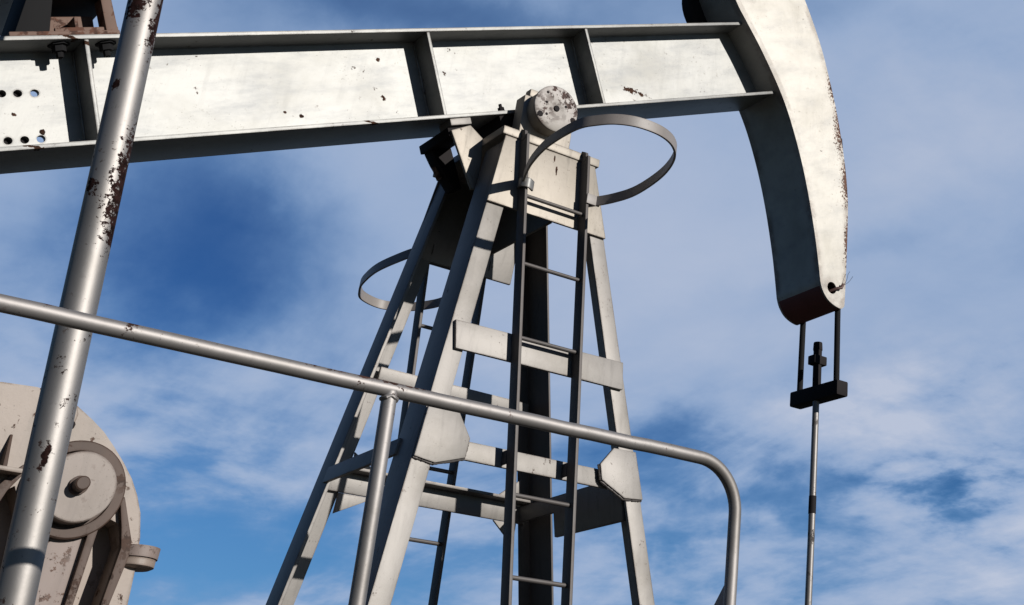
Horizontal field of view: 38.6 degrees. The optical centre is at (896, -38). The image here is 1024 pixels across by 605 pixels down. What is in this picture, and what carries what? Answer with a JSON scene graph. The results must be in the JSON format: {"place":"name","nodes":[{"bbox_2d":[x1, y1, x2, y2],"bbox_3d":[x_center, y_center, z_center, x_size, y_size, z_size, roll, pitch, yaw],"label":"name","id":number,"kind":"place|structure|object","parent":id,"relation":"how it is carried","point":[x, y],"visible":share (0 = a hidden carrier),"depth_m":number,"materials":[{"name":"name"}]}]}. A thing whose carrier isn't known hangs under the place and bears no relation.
{"place":"outdoors","nodes":[
{"label":"outdoors","id":0,"kind":"place"},
{"bbox_2d":[0,382,160,604],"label":"gear reducer","id":1,"kind":"object","parent":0,"point":[97,553],"visible":0.75,"depth_m":4.17,"materials":[{"name":"paint"}]},
{"bbox_2d":[0,0,1023,604],"label":"sky","id":2,"kind":"structure","parent":0,"point":[920,484],"materials":[{"name":"blue"}]},
{"bbox_3d":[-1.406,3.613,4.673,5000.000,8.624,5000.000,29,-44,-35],"label":"ground","id":3,"kind":"structure","parent":0,"visible":0},
{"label":"foundation pad","id":4,"kind":"structure","parent":3,"relation":"on","visible":0},
{"bbox_2d":[0,294,740,604],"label":"handrail","id":5,"kind":"object","parent":4,"relation":"on","point":[391,394],"visible":1,"depth_m":3.39,"materials":[{"name":"metal"}]},
{"bbox_2d":[358,248,489,604],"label":"ladder","id":6,"kind":"object","parent":4,"relation":"on","point":[420,305],"visible":0.55,"depth_m":5.93,"materials":[{"name":"metal"}]},
{"bbox_2d":[266,125,654,604],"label":"samson post","id":7,"kind":"object","parent":4,"relation":"on","point":[466,234],"visible":0.92,"depth_m":5.59,"materials":[{"name":"grey metal"}]},
{"bbox_2d":[419,114,513,193],"bbox_3d":[-1.821,0.847,6.074,0.517,0.501,0.440,29,-44,-35],"label":"saddle","id":8,"kind":"object","parent":7,"relation":"on","point":[463,137],"visible":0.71,"depth_m":5.93,"materials":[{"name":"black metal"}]},
{"bbox_2d":[0,0,851,324],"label":"walking beam","id":9,"kind":"structure","parent":8,"relation":"on","point":[760,66],"depth_m":6.11,"materials":[{"name":"white metal"}]},
{"bbox_2d":[1,0,119,35],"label":"equalizer bearing","id":10,"kind":"object","parent":9,"relation":"on","point":[46,17],"visible":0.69,"depth_m":4.97,"materials":[{"name":"metal"}]},
{"bbox_2d":[0,0,12,35],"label":"equalizer beam","id":11,"kind":"structure","parent":10,"relation":"on","point":[5,6],"depth_m":5.58,"materials":[{"name":"silver metal"}]},
{"bbox_2d":[0,0,162,604],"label":"pitman arm","id":12,"kind":"object","parent":11,"relation":"attached to","point":[33,513],"visible":0.98,"depth_m":3.84},
{"bbox_2d":[790,138,847,408],"bbox_3d":[-0.391,1.620,7.229,0.099,1.410,0.332,29,-44,-35],"label":"bridle","id":13,"kind":"object","parent":9,"relation":"hanging from","point":[836,388],"visible":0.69,"depth_m":6.86,"materials":[{"name":"metal"}]},
{"bbox_2d":[805,341,826,604],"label":"polished rod","id":14,"kind":"object","parent":13,"relation":"hanging from","point":[817,360],"visible":1,"depth_m":6.62,"materials":[{"name":"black metal"}]},
{"bbox_2d":[512,86,576,149],"bbox_3d":[-1.563,0.709,6.101,0.340,0.270,0.180,29,-44,-35],"label":"pivot bearing","id":15,"kind":"object","parent":7,"relation":"on","point":[544,113],"visible":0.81,"depth_m":6.04,"materials":[{"name":"beige paint"}]},
{"bbox_2d":[500,114,676,604],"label":"ladder","id":16,"kind":"object","parent":4,"relation":"on","point":[587,199],"visible":0.98,"depth_m":5.37,"materials":[{"name":"metal"}]}
]}

